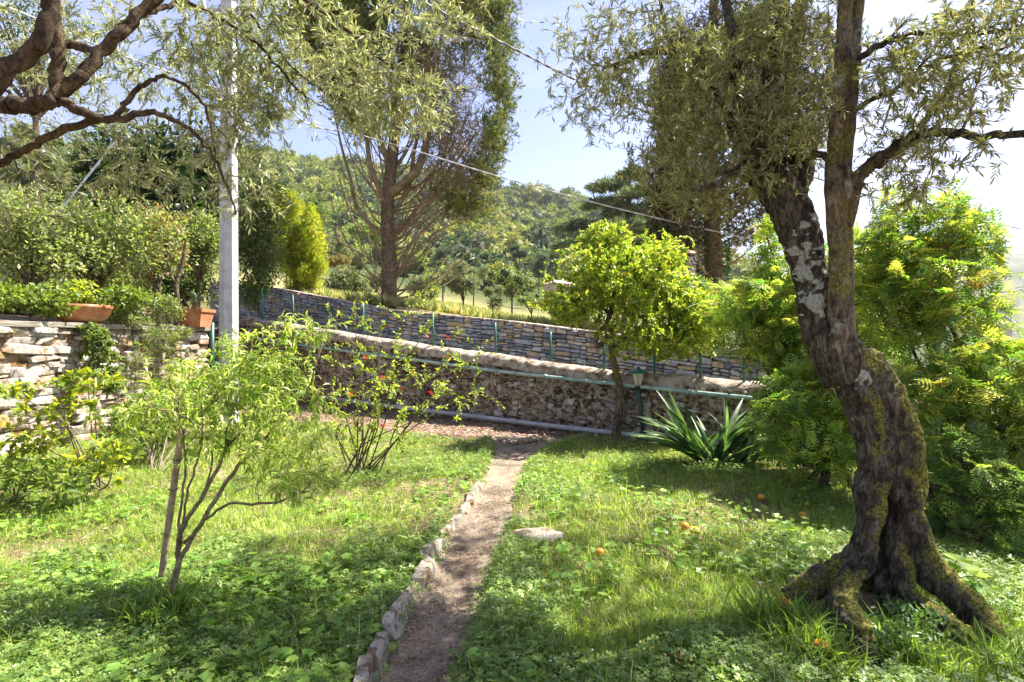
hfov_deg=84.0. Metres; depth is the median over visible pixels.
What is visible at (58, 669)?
clover
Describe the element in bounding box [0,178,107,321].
terrace shrub
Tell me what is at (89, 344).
hanging plant
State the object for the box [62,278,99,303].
bowl plant
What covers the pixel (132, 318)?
hanging plant
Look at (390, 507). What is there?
weeds
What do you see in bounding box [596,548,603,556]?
orange
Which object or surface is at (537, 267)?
cedar tree
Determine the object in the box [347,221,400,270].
tree
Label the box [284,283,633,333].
dry grass
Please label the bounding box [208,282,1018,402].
roadside wall
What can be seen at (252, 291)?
bush
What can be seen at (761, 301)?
feathery shrub
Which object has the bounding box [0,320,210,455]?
stone wall
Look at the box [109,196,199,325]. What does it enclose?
terrace shrub
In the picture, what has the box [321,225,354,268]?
olive bush
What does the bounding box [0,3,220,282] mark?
guy wire
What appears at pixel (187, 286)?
terrace shrub
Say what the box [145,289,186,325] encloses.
terrace plant
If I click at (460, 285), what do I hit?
olive bush
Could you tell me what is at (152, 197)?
laurel tree
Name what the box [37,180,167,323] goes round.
terrace shrub
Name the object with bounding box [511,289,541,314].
bush
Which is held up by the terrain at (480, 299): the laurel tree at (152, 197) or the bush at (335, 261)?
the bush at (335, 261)
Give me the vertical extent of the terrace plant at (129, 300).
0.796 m
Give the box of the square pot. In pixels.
[179,308,215,326]
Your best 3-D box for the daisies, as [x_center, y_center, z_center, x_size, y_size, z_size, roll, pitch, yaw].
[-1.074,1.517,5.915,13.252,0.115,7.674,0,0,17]
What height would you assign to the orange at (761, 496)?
0.060 m
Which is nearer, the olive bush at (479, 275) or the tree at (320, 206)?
the olive bush at (479, 275)
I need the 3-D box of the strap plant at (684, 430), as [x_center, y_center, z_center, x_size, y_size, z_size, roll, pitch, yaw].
[2.488,1.119,7.527,1.834,0.975,1.048,0,0,0]
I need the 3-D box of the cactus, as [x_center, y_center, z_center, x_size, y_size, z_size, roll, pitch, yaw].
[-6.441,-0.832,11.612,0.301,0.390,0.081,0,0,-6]
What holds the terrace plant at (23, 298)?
on the terrace ground at (15, 317)
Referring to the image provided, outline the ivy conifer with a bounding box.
[634,0,882,343]
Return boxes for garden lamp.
[626,366,649,433]
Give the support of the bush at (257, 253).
on the terrain at (480, 299)
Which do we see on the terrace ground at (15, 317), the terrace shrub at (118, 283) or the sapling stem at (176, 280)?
the terrace shrub at (118, 283)
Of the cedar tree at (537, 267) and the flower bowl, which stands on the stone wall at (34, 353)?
the flower bowl
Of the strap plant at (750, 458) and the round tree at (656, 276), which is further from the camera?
the round tree at (656, 276)
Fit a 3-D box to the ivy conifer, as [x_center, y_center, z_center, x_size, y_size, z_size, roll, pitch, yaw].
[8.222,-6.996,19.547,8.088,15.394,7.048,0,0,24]
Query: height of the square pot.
0.365 m
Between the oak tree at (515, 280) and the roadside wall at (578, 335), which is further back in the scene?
the oak tree at (515, 280)
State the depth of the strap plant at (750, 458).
7.28 m
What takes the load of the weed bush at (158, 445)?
on the ground at (473, 653)
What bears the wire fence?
on the garden wall at (554, 401)
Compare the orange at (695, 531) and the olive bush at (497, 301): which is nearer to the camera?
the orange at (695, 531)
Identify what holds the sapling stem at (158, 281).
on the terrace ground at (15, 317)
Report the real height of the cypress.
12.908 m
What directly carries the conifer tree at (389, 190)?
on the terrain at (480, 299)
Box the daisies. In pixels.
[4,454,1000,675]
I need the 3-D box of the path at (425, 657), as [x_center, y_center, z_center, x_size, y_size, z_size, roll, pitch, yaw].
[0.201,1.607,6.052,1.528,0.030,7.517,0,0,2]
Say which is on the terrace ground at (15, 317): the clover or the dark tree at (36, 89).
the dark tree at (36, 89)
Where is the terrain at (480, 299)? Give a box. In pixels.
[0,139,1023,366]
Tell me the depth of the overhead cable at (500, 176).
16.33 m
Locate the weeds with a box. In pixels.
[0,421,1023,681]
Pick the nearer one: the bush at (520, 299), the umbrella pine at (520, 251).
the bush at (520, 299)
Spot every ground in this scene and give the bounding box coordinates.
[0,311,218,328]
[0,400,1023,681]
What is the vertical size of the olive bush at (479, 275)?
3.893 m
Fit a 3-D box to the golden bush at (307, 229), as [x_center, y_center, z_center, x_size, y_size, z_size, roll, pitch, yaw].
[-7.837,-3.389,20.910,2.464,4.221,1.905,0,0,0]
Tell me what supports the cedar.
on the terrain at (480, 299)
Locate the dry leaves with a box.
[0,422,1023,681]
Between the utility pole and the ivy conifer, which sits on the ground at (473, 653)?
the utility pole
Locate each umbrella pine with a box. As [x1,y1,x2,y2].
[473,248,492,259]
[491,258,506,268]
[504,243,529,266]
[543,250,569,274]
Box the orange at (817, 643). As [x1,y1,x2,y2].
[812,639,828,653]
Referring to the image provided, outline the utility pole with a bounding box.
[199,0,259,424]
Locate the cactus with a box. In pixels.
[189,291,203,307]
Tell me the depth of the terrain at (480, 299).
87.24 m
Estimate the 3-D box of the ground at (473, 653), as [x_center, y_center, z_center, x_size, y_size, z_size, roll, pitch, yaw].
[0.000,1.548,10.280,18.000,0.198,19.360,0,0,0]
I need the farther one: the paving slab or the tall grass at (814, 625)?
the paving slab
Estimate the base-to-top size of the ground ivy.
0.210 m
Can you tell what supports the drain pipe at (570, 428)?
attached to the garden wall at (554, 401)
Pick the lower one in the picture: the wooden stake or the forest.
the wooden stake
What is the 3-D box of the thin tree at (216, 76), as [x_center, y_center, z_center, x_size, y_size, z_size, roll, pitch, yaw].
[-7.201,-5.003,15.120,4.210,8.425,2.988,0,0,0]
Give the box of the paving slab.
[491,436,543,442]
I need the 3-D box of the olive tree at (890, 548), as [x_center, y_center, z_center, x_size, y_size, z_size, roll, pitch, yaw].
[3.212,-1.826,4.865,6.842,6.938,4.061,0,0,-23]
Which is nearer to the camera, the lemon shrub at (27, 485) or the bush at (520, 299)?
the lemon shrub at (27, 485)
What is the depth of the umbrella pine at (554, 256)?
104.16 m
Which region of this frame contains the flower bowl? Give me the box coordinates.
[54,304,114,322]
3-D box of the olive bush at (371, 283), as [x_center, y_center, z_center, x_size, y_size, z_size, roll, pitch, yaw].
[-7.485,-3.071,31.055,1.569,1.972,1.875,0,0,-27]
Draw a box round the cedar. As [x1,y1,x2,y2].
[547,161,688,325]
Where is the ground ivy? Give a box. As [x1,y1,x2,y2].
[854,591,960,668]
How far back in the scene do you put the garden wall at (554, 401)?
10.77 m
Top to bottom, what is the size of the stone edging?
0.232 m
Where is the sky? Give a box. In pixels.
[0,0,1023,274]
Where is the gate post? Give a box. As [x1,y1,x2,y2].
[209,322,214,413]
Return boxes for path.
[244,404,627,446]
[376,437,572,681]
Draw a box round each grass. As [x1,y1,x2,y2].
[83,563,1023,681]
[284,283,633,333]
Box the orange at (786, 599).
[777,596,788,608]
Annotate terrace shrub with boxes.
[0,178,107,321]
[0,256,103,314]
[9,253,168,322]
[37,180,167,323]
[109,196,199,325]
[115,252,218,322]
[167,204,239,307]
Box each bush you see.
[87,336,275,471]
[216,270,275,310]
[238,153,294,315]
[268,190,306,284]
[270,189,331,290]
[287,238,329,292]
[306,258,504,475]
[318,264,372,292]
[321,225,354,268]
[321,254,350,269]
[364,266,381,292]
[404,271,441,300]
[423,271,440,301]
[424,255,457,300]
[443,259,482,305]
[464,264,489,305]
[483,284,507,311]
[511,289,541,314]
[742,408,820,470]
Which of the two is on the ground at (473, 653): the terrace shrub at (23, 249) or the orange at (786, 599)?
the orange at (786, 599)
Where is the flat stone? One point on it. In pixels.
(547, 532)
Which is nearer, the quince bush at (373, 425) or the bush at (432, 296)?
the quince bush at (373, 425)
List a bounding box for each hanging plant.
[73,322,129,398]
[100,311,195,341]
[115,319,196,404]
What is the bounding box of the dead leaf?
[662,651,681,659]
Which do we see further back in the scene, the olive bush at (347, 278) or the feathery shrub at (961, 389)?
the olive bush at (347, 278)
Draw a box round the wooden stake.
[157,425,185,586]
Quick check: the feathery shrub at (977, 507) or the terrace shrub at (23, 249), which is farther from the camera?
the terrace shrub at (23, 249)
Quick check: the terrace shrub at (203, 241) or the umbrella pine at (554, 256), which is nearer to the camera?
the terrace shrub at (203, 241)
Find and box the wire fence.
[239,286,765,382]
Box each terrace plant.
[0,280,82,320]
[90,281,163,328]
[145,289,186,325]
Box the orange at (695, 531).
[693,527,699,533]
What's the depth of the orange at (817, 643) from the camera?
2.84 m
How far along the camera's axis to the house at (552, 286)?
93.72 m
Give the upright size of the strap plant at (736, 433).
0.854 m
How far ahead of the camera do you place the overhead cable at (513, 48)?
8.31 m
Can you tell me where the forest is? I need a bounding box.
[209,139,798,339]
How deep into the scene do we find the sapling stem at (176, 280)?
11.29 m
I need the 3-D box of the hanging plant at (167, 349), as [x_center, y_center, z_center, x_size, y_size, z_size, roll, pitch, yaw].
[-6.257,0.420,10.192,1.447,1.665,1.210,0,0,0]
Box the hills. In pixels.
[853,250,1023,339]
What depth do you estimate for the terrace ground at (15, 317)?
10.56 m
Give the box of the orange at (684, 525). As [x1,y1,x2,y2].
[681,522,688,529]
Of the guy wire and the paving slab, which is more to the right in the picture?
the paving slab
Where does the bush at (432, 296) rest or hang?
on the terrain at (480, 299)
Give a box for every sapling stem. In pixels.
[149,241,168,325]
[165,241,186,325]
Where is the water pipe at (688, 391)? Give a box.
[246,336,762,399]
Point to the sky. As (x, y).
(543, 152)
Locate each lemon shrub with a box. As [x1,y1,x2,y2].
[0,366,139,491]
[0,455,101,509]
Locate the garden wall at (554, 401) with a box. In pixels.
[207,313,1022,468]
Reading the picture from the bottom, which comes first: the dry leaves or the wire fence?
the dry leaves
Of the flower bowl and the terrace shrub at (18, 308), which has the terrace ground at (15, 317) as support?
the terrace shrub at (18, 308)
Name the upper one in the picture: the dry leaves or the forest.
the forest
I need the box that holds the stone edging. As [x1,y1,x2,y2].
[353,481,482,681]
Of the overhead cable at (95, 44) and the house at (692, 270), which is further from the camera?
the house at (692, 270)
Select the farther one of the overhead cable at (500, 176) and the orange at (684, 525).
the overhead cable at (500, 176)
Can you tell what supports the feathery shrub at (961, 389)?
on the ground at (473, 653)
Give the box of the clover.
[0,429,1023,681]
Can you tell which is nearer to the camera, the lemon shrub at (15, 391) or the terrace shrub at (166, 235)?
the lemon shrub at (15, 391)
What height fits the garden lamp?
1.246 m
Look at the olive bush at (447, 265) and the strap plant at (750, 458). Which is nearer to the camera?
the strap plant at (750, 458)
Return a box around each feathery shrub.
[686,213,919,468]
[740,332,887,490]
[853,175,1023,467]
[886,321,1023,529]
[923,413,1023,562]
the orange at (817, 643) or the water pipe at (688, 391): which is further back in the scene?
the water pipe at (688, 391)
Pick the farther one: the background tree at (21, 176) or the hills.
the hills
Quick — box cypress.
[538,228,543,247]
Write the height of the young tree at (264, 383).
1.854 m
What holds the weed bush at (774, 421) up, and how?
on the ground at (473, 653)
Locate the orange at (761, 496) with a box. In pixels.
[758,494,764,499]
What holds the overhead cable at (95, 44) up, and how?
attached to the utility pole
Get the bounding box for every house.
[542,280,574,302]
[676,250,704,277]
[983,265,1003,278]
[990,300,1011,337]
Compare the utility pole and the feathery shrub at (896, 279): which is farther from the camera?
the utility pole
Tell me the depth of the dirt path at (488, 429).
10.49 m
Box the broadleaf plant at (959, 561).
[943,553,991,577]
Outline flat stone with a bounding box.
[504,527,563,545]
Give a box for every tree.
[0,0,152,310]
[0,0,494,248]
[0,114,110,217]
[46,106,242,307]
[84,308,352,597]
[154,0,301,133]
[265,0,526,300]
[302,192,334,236]
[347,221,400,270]
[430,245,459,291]
[489,258,531,313]
[506,0,1023,667]
[527,218,737,437]
[529,248,549,310]
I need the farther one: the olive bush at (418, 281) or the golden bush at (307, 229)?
the olive bush at (418, 281)
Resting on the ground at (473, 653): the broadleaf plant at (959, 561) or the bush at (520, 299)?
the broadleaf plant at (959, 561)
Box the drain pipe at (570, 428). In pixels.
[326,396,738,447]
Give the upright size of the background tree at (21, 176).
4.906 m
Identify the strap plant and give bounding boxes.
[631,388,751,464]
[650,398,773,464]
[707,412,775,466]
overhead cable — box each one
[0,4,221,89]
[248,0,827,251]
[418,0,1023,229]
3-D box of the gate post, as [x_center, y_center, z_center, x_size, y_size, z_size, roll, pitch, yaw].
[-6.488,0.650,12.300,0.102,2.100,0.102,0,0,-22]
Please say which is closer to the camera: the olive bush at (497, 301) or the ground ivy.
the ground ivy
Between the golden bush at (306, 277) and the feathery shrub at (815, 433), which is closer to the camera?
the feathery shrub at (815, 433)
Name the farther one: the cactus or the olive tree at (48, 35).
the cactus

